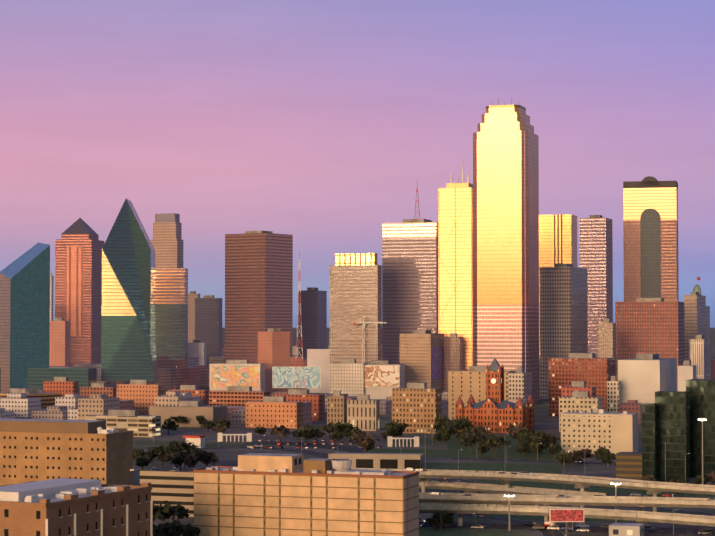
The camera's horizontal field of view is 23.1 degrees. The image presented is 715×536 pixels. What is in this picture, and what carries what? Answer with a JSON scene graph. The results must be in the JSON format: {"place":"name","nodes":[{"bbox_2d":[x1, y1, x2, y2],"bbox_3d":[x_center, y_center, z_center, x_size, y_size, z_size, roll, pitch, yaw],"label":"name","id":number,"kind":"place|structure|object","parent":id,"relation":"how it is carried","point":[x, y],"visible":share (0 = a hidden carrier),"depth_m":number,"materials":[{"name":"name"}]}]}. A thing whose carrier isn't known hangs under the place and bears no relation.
{"place":"outdoors","nodes":[
{"label":"outdoors","id":0,"kind":"place"},
{"bbox_2d":[0,242,49,391],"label":"skyscraper","id":1,"kind":"structure","parent":0,"point":[24,311],"depth_m":1953.03,"materials":[{"name":"glass"}]},
{"bbox_2d":[0,418,133,485],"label":"building","id":2,"kind":"structure","parent":0,"point":[38,449],"depth_m":804.12,"materials":[{"name":"concrete"}]},
{"bbox_2d":[209,360,264,390],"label":"mural building","id":3,"kind":"structure","parent":0,"point":[245,362],"depth_m":1901.42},
{"bbox_2d":[211,365,259,388],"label":"mural sunglasses","id":4,"kind":"object","parent":3,"relation":"attached to","point":[223,376],"visible":0.94,"depth_m":1893.70,"materials":[{"name":"multicoloured paint"}]},
{"bbox_2d":[272,367,320,387],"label":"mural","id":5,"kind":"object","parent":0,"point":[282,377],"visible":1,"depth_m":1846.77,"materials":[{"name":"multicoloured paint"}]},
{"bbox_2d":[293,251,304,388],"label":"broadcast tower","id":6,"kind":"structure","parent":0,"point":[298,316],"depth_m":1758.18,"materials":[{"name":"red"}]},
{"bbox_2d":[0,0,714,327],"label":"sky","id":7,"kind":"structure","parent":0,"point":[320,123],"materials":[{"name":"purple"}]},
{"bbox_2d":[15,328,714,535],"bbox_3d":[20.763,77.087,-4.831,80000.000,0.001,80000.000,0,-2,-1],"label":"ground","id":8,"kind":"structure","parent":0,"point":[544,422],"depth_m":1086.16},
{"bbox_2d":[0,388,61,407],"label":"orange office","id":9,"kind":"structure","parent":8,"relation":"on","point":[47,399],"depth_m":1507.45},
{"bbox_2d":[0,368,96,393],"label":"building","id":10,"kind":"structure","parent":8,"relation":"on","point":[84,377],"depth_m":1937.69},
{"bbox_2d":[50,273,53,320],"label":"skyscraper","id":11,"kind":"structure","parent":8,"relation":"on","point":[51,294],"depth_m":2390.61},
{"bbox_2d":[49,318,68,365],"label":"salmon block","id":12,"kind":"structure","parent":8,"relation":"on","point":[59,344],"depth_m":2192.45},
{"bbox_2d":[43,377,78,396],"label":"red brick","id":13,"kind":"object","parent":8,"relation":"on","point":[63,385],"visible":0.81,"depth_m":1595.18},
{"bbox_2d":[0,478,152,535],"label":"building","id":14,"kind":"structure","parent":8,"relation":"on","point":[69,507],"depth_m":537.42,"materials":[{"name":"brown brick"}]},
{"bbox_2d":[55,218,103,365],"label":"pyramid tower","id":15,"kind":"structure","parent":8,"relation":"on","point":[79,244],"depth_m":2496.35,"materials":[{"name":"stone"}]},
{"bbox_2d":[80,383,115,397],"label":"brick warehouse","id":16,"kind":"structure","parent":8,"relation":"on","point":[97,388],"depth_m":1556.18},
{"bbox_2d":[86,409,160,436],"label":"building","id":17,"kind":"structure","parent":8,"relation":"on","point":[142,425],"depth_m":1200.78,"materials":[{"name":"concrete"}]},
{"bbox_2d":[101,198,158,380],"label":"skyscraper","id":18,"kind":"structure","parent":8,"relation":"on","point":[128,350],"depth_m":1967.96,"materials":[{"name":"green glass"}]},
{"bbox_2d":[117,380,161,414],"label":"salmon building","id":19,"kind":"structure","parent":8,"relation":"on","point":[142,394],"depth_m":1497.25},
{"bbox_2d":[140,470,193,516],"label":"parking garage","id":20,"kind":"structure","parent":8,"relation":"on","point":[174,488],"depth_m":703.15,"materials":[{"name":"concrete"}]},
{"bbox_2d":[151,213,182,268],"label":"stone tower","id":21,"kind":"structure","parent":8,"relation":"on","point":[167,242],"depth_m":2352.26,"materials":[{"name":"grey"}]},
{"bbox_2d":[155,268,187,366],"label":"striped block","id":22,"kind":"structure","parent":8,"relation":"on","point":[171,312],"depth_m":2148.99,"materials":[{"name":"grey glass"}]},
{"bbox_2d":[133,440,218,470],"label":"trees","id":23,"kind":"object","parent":8,"relation":"on","point":[181,451],"visible":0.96,"depth_m":924.14,"materials":[{"name":"green plant"}]},
{"bbox_2d":[153,500,199,535],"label":"trees","id":24,"kind":"object","parent":8,"relation":"on","point":[164,513],"visible":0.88,"depth_m":609.22,"materials":[{"name":"green plant"}]},
{"bbox_2d":[149,400,226,426],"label":"building","id":25,"kind":"structure","parent":8,"relation":"on","point":[190,410],"depth_m":1318.07,"materials":[{"name":"concrete"}]},
{"bbox_2d":[168,385,209,404],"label":"building","id":26,"kind":"structure","parent":8,"relation":"on","point":[203,395],"depth_m":1477.54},
{"bbox_2d":[183,435,204,447],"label":"building","id":27,"kind":"structure","parent":8,"relation":"on","point":[198,440],"depth_m":1090.93,"materials":[{"name":"white paint"}]},
{"bbox_2d":[188,291,199,342],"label":"beige slab","id":28,"kind":"structure","parent":8,"relation":"on","point":[192,295],"depth_m":2795.32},
{"bbox_2d":[162,415,230,434],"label":"trees","id":29,"kind":"object","parent":8,"relation":"on","point":[223,425],"visible":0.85,"depth_m":1244.62,"materials":[{"name":"green plant"}]},
{"bbox_2d":[188,340,205,364],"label":"building","id":30,"kind":"structure","parent":8,"relation":"on","point":[196,348],"depth_m":2394.77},
{"bbox_2d":[195,295,221,365],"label":"building","id":31,"kind":"structure","parent":8,"relation":"on","point":[208,320],"depth_m":2497.84,"materials":[{"name":"concrete"}]},
{"bbox_2d":[217,433,251,441],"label":"pergola","id":32,"kind":"object","parent":8,"relation":"on","point":[220,437],"visible":0.94,"depth_m":1149.75,"materials":[{"name":"white paint"}]},
{"bbox_2d":[146,446,328,458],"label":"road","id":33,"kind":"structure","parent":8,"relation":"on","point":[316,454],"depth_m":1077.14,"materials":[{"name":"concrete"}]},
{"bbox_2d":[209,386,269,406],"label":"brick building","id":34,"kind":"structure","parent":8,"relation":"on","point":[240,396],"depth_m":1431.50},
{"bbox_2d":[225,231,292,362],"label":"brown glass tower","id":35,"kind":"structure","parent":8,"relation":"on","point":[258,280],"depth_m":2114.74,"materials":[{"name":"glass"}]},
{"bbox_2d":[258,328,289,393],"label":"building","id":36,"kind":"structure","parent":8,"relation":"on","point":[273,347],"depth_m":1951.75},
{"bbox_2d":[246,396,302,427],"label":"building","id":37,"kind":"structure","parent":8,"relation":"on","point":[270,411],"depth_m":1303.12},
{"bbox_2d":[253,424,334,441],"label":"trees","id":38,"kind":"object","parent":8,"relation":"on","point":[306,432],"visible":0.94,"depth_m":1133.18,"materials":[{"name":"green plant"}]},
{"bbox_2d":[272,389,324,420],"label":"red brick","id":39,"kind":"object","parent":8,"relation":"on","point":[316,400],"visible":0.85,"depth_m":1399.87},
{"bbox_2d":[244,441,366,452],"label":"parking lot","id":40,"kind":"structure","parent":8,"relation":"on","point":[351,449],"depth_m":1112.76,"materials":[{"name":"asphalt"}]},
{"bbox_2d":[130,439,381,471],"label":"parked cars","id":41,"kind":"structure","parent":40,"relation":"on","point":[254,447],"depth_m":1085.78,"materials":[{"name":"multicoloured"}]},
{"bbox_2d":[193,453,419,535],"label":"building","id":42,"kind":"structure","parent":8,"relation":"on","point":[259,494],"depth_m":605.78,"materials":[{"name":"beige concrete"}]},
{"bbox_2d":[298,287,326,359],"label":"navy block","id":43,"kind":"structure","parent":8,"relation":"on","point":[313,313],"depth_m":2201.19,"materials":[{"name":"glass"}]},
{"bbox_2d":[307,346,329,392],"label":"building","id":44,"kind":"structure","parent":8,"relation":"on","point":[317,357],"depth_m":1964.91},
{"bbox_2d":[327,390,346,423],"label":"brown old courts","id":45,"kind":"object","parent":8,"relation":"on","point":[337,406],"visible":0.83,"depth_m":1297.08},
{"bbox_2d":[329,359,367,395],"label":"building","id":46,"kind":"structure","parent":8,"relation":"on","point":[346,376],"depth_m":1801.06,"materials":[{"name":"concrete"}]},
{"bbox_2d":[329,265,381,363],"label":"skyscraper","id":47,"kind":"structure","parent":8,"relation":"on","point":[355,293],"depth_m":1906.36,"materials":[{"name":"concrete"}]},
{"bbox_2d":[335,253,376,264],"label":"illuminated building crown","id":48,"kind":"object","parent":47,"relation":"attached to","point":[356,259],"visible":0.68,"depth_m":1909.18},
{"bbox_2d":[353,316,386,362],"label":"crane","id":49,"kind":"object","parent":47,"relation":"attached to","point":[363,324],"visible":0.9,"depth_m":1896.30,"materials":[{"name":"white paint"}]},
{"bbox_2d":[0,346,714,425],"bbox_3d":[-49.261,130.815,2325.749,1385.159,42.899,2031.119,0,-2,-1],"label":"buildings","id":50,"kind":"structure","parent":8,"relation":"on","point":[174,373],"depth_m":1457.05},
{"bbox_2d":[347,394,379,430],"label":"building","id":51,"kind":"structure","parent":8,"relation":"on","point":[363,412],"depth_m":1267.66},
{"bbox_2d":[324,419,409,452],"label":"trees","id":52,"kind":"object","parent":8,"relation":"on","point":[356,434],"visible":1,"depth_m":1142.43,"materials":[{"name":"green plant"}]},
{"bbox_2d":[328,453,423,468],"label":"triple underpass","id":53,"kind":"object","parent":8,"relation":"on","point":[390,460],"visible":0.83,"depth_m":930.83,"materials":[{"name":"concrete"}]},
{"bbox_2d":[387,436,418,446],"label":"pergola","id":54,"kind":"object","parent":8,"relation":"on","point":[391,438],"visible":1,"depth_m":1100.75,"materials":[{"name":"white paint"}]},
{"bbox_2d":[382,189,437,363],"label":"grey tower","id":55,"kind":"structure","parent":8,"relation":"on","point":[409,276],"depth_m":1971.16,"materials":[{"name":"glass"}]},
{"bbox_2d":[153,428,678,534],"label":"street lights","id":56,"kind":"object","parent":8,"relation":"on","point":[475,503],"depth_m":994.33,"materials":[{"name":"grey"}]},
{"bbox_2d":[392,382,441,433],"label":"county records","id":57,"kind":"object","parent":8,"relation":"on","point":[417,407],"visible":0.83,"depth_m":1238.97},
{"bbox_2d":[419,517,465,535],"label":"grass","id":58,"kind":"structure","parent":8,"relation":"on","point":[423,531],"depth_m":647.74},
{"bbox_2d":[431,416,473,447],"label":"trees","id":59,"kind":"object","parent":8,"relation":"on","point":[444,433],"visible":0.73,"depth_m":1149.09,"materials":[{"name":"green plant"}]},
{"bbox_2d":[444,333,462,391],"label":"building","id":60,"kind":"structure","parent":8,"relation":"on","point":[453,351],"depth_m":1881.20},
{"bbox_2d":[427,503,480,529],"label":"trees","id":61,"kind":"object","parent":8,"relation":"on","point":[440,519],"visible":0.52,"depth_m":659.80,"materials":[{"name":"green plant"}]},
{"bbox_2d":[433,502,538,506],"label":"dirt","id":62,"kind":"structure","parent":8,"relation":"on","point":[484,503],"depth_m":748.46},
{"bbox_2d":[421,462,561,475],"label":"embankment grass","id":63,"kind":"structure","parent":8,"relation":"on","point":[548,469],"depth_m":941.87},
{"bbox_2d":[455,358,533,432],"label":"courthouse","id":64,"kind":"structure","parent":8,"relation":"on","point":[494,412],"depth_m":1247.56,"materials":[{"name":"stone"}]},
{"bbox_2d":[419,478,574,493],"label":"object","id":65,"kind":"structure","parent":8,"relation":"on","point":[533,484],"depth_m":841.94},
{"bbox_2d":[429,513,565,535],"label":"frontage curve","id":66,"kind":"object","parent":8,"relation":"on","point":[541,532],"visible":0.58,"depth_m":680.39,"materials":[{"name":"concrete"}]},
{"bbox_2d":[447,434,560,460],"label":"courthouse grass","id":67,"kind":"structure","parent":8,"relation":"on","point":[456,448],"depth_m":1052.18,"materials":[{"name":"plant"}]},
{"bbox_2d":[459,421,562,457],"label":"trees","id":68,"kind":"object","parent":67,"relation":"on","point":[530,439],"visible":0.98,"depth_m":1032.84,"materials":[{"name":"green plant"}]},
{"bbox_2d":[473,98,538,403],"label":"skyscraper","id":69,"kind":"structure","parent":8,"relation":"on","point":[505,236],"depth_m":1682.78,"materials":[{"name":"gold glass"}]},
{"bbox_2d":[504,493,514,530],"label":"mast","id":70,"kind":"object","parent":8,"relation":"on","point":[509,495],"visible":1,"depth_m":653.47,"materials":[{"name":"grey"}]},
{"bbox_2d":[419,480,605,505],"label":"viaduct","id":71,"kind":"object","parent":8,"relation":"on","point":[477,487],"visible":0.5,"depth_m":756.24,"materials":[{"name":"concrete"}]},
{"bbox_2d":[509,368,531,402],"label":"building","id":72,"kind":"structure","parent":8,"relation":"on","point":[520,382],"depth_m":1380.67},
{"bbox_2d":[333,468,714,511],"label":"viaduct","id":73,"kind":"object","parent":8,"relation":"on","point":[654,488],"visible":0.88,"depth_m":735.71,"materials":[{"name":"concrete"}]},
{"bbox_2d":[350,468,531,474],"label":"cars","id":74,"kind":"object","parent":73,"relation":"on","point":[521,472],"visible":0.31,"depth_m":754.08,"materials":[{"name":"white"}]},
{"bbox_2d":[450,458,613,464],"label":"road","id":75,"kind":"structure","parent":8,"relation":"on","point":[547,461],"depth_m":990.18,"materials":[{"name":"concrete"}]},
{"bbox_2d":[428,431,689,497],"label":"street lamps","id":76,"kind":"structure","parent":8,"relation":"on","point":[665,469],"depth_m":779.15,"materials":[{"name":"grey"}]},
{"bbox_2d":[549,509,583,535],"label":"billboard","id":77,"kind":"object","parent":8,"relation":"on","point":[566,515],"visible":1,"depth_m":602.59,"materials":[{"name":"red metal"}]},
{"bbox_2d":[419,492,714,523],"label":"viaduct","id":78,"kind":"object","parent":8,"relation":"on","point":[543,500],"visible":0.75,"depth_m":668.62,"materials":[{"name":"concrete"}]},
{"bbox_2d":[427,492,714,500],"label":"cars","id":79,"kind":"object","parent":78,"relation":"on","point":[558,496],"visible":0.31,"depth_m":675.90,"materials":[{"name":"white"}]},
{"bbox_2d":[419,503,714,526],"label":"highway overpass","id":80,"kind":"object","parent":8,"relation":"on","point":[642,517],"visible":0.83,"depth_m":656.12,"materials":[{"name":"concrete"}]},
{"bbox_2d":[419,521,714,534],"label":"freeway lanes","id":81,"kind":"structure","parent":8,"relation":"on","point":[592,529],"depth_m":660.40,"materials":[{"name":"asphalt"}]},
{"bbox_2d":[419,518,711,534],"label":"cars","id":82,"kind":"object","parent":81,"relation":"on","point":[703,530],"visible":0.62,"depth_m":657.58,"materials":[{"name":"white"}]},
{"bbox_2d":[430,478,704,499],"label":"street","id":83,"kind":"structure","parent":8,"relation":"on","point":[460,480],"depth_m":852.46,"materials":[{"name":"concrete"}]},
{"bbox_2d":[441,478,696,497],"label":"cars","id":84,"kind":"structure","parent":83,"relation":"on","point":[632,494],"depth_m":785.50,"materials":[{"name":"black"}]},
{"bbox_2d":[453,508,709,521],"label":"road","id":85,"kind":"structure","parent":8,"relation":"on","point":[530,517],"depth_m":698.11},
{"bbox_2d":[548,353,615,416],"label":"brick building","id":86,"kind":"structure","parent":8,"relation":"on","point":[590,369],"depth_m":1459.71,"materials":[{"name":"brick"}]},
{"bbox_2d":[556,447,615,468],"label":"trees","id":87,"kind":"object","parent":8,"relation":"on","point":[601,453],"visible":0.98,"depth_m":950.49,"materials":[{"name":"green plant"}]},
{"bbox_2d":[579,215,612,357],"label":"pink granite tower","id":88,"kind":"structure","parent":8,"relation":"on","point":[595,248],"depth_m":2059.16,"materials":[{"name":"stone"}]},
{"bbox_2d":[561,409,637,454],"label":"cream hotel","id":89,"kind":"object","parent":8,"relation":"on","point":[614,433],"visible":0.98,"depth_m":1038.21,"materials":[{"name":"concrete"}]},
{"bbox_2d":[598,319,615,357],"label":"old tower","id":90,"kind":"structure","parent":8,"relation":"on","point":[606,338],"depth_m":1754.09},
{"bbox_2d":[607,376,619,412],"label":"narrow white building","id":91,"kind":"structure","parent":8,"relation":"on","point":[613,395],"depth_m":1340.45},
{"bbox_2d":[555,484,714,497],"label":"ramp","id":92,"kind":"structure","parent":8,"relation":"on","point":[611,490],"depth_m":806.61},
{"bbox_2d":[698,418,706,494],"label":"mast","id":93,"kind":"object","parent":92,"relation":"on","point":[702,419],"visible":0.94,"depth_m":791.38,"materials":[{"name":"grey"}]},
{"bbox_2d":[618,354,676,402],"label":"building","id":94,"kind":"structure","parent":8,"relation":"on","point":[643,378],"depth_m":1357.11,"materials":[{"name":"concrete"}]},
{"bbox_2d":[642,403,656,480],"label":"glass building","id":95,"kind":"structure","parent":8,"relation":"on","point":[649,438],"depth_m":844.33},
{"bbox_2d":[615,298,684,390],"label":"brown block","id":96,"kind":"structure","parent":8,"relation":"on","point":[649,325],"depth_m":1812.67,"materials":[{"name":"brick"}]},
{"bbox_2d":[623,176,678,301],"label":"skyscraper","id":97,"kind":"structure","parent":8,"relation":"on","point":[650,222],"depth_m":2143.03,"materials":[{"name":"stone"}]},
{"bbox_2d":[655,391,689,482],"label":"glass building","id":98,"kind":"structure","parent":8,"relation":"on","point":[673,420],"depth_m":854.07,"materials":[{"name":"glass"}]},
{"bbox_2d":[641,472,714,494],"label":"trees","id":99,"kind":"object","parent":8,"relation":"on","point":[708,477],"visible":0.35,"depth_m":806.36,"materials":[{"name":"green plant"}]},
{"bbox_2d":[678,360,696,390],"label":"white box","id":100,"kind":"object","parent":8,"relation":"on","point":[687,370],"visible":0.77,"depth_m":1373.34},
{"bbox_2d":[684,292,705,359],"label":"skyscraper","id":101,"kind":"structure","parent":8,"relation":"on","point":[694,314],"depth_m":2007.90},
{"bbox_2d":[690,335,710,378],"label":"building","id":102,"kind":"structure","parent":8,"relation":"on","point":[700,351],"depth_m":1605.06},
{"bbox_2d":[686,379,714,477],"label":"glass building","id":103,"kind":"structure","parent":8,"relation":"on","point":[702,397],"depth_m":879.38,"materials":[{"name":"glass"}]},
{"bbox_2d":[693,277,709,338],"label":"domed tower","id":104,"kind":"structure","parent":8,"relation":"on","point":[697,288],"depth_m":2181.58,"materials":[{"name":"stone"}]},
{"bbox_2d":[365,360,404,398],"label":"mural building","id":105,"kind":"structure","parent":0,"point":[378,392],"depth_m":1798.79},
{"bbox_2d":[364,366,399,386],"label":"mural","id":106,"kind":"object","parent":105,"relation":"attached to","point":[381,376],"visible":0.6,"depth_m":1795.50},
{"bbox_2d":[366,448,457,457],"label":"plaza grass","id":107,"kind":"structure","parent":0,"point":[428,453],"depth_m":1051.85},
{"bbox_2d":[400,330,443,392],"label":"office building","id":108,"kind":"structure","parent":0,"point":[416,346],"depth_m":1853.20,"materials":[{"name":"concrete"}]},
{"bbox_2d":[431,347,443,378],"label":"purple banner","id":109,"kind":"object","parent":108,"relation":"attached to","point":[437,363],"visible":1,"depth_m":1869.95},
{"bbox_2d":[438,167,472,391],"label":"skyscraper","id":110,"kind":"structure","parent":0,"point":[455,257],"depth_m":1907.21,"materials":[{"name":"gold glass"}]},
{"bbox_2d":[448,366,515,419],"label":"building","id":111,"kind":"structure","parent":0,"point":[464,385],"depth_m":1409.01,"materials":[{"name":"concrete"}]},
{"bbox_2d":[539,214,576,357],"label":"gold tower","id":112,"kind":"structure","parent":0,"point":[558,239],"depth_m":2162.55,"materials":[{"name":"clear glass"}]},
{"bbox_2d":[540,264,587,398],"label":"tower","id":113,"kind":"structure","parent":0,"point":[563,310],"depth_m":1810.13,"materials":[{"name":"concrete"}]},
{"bbox_2d":[419,490,714,515],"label":"ramp ground","id":114,"kind":"structure","parent":0,"point":[691,512],"depth_m":728.16,"materials":[{"name":"concrete"}]},
{"bbox_2d":[562,381,595,396],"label":"red building","id":115,"kind":"structure","parent":0,"point":[575,386],"depth_m":1304.98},
{"bbox_2d":[559,391,602,431],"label":"building","id":116,"kind":"structure","parent":0,"point":[578,401],"depth_m":1254.41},
{"bbox_2d":[568,535,608,535],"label":"grass","id":117,"kind":"structure","parent":0,"point":[588,535],"depth_m":638.52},
{"bbox_2d":[609,523,643,535],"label":"building","id":118,"kind":"structure","parent":117,"relation":"on","point":[626,529],"depth_m":624.04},
{"bbox_2d":[616,452,641,478],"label":"dark garage","id":119,"kind":"structure","parent":0,"point":[628,465],"depth_m":871.82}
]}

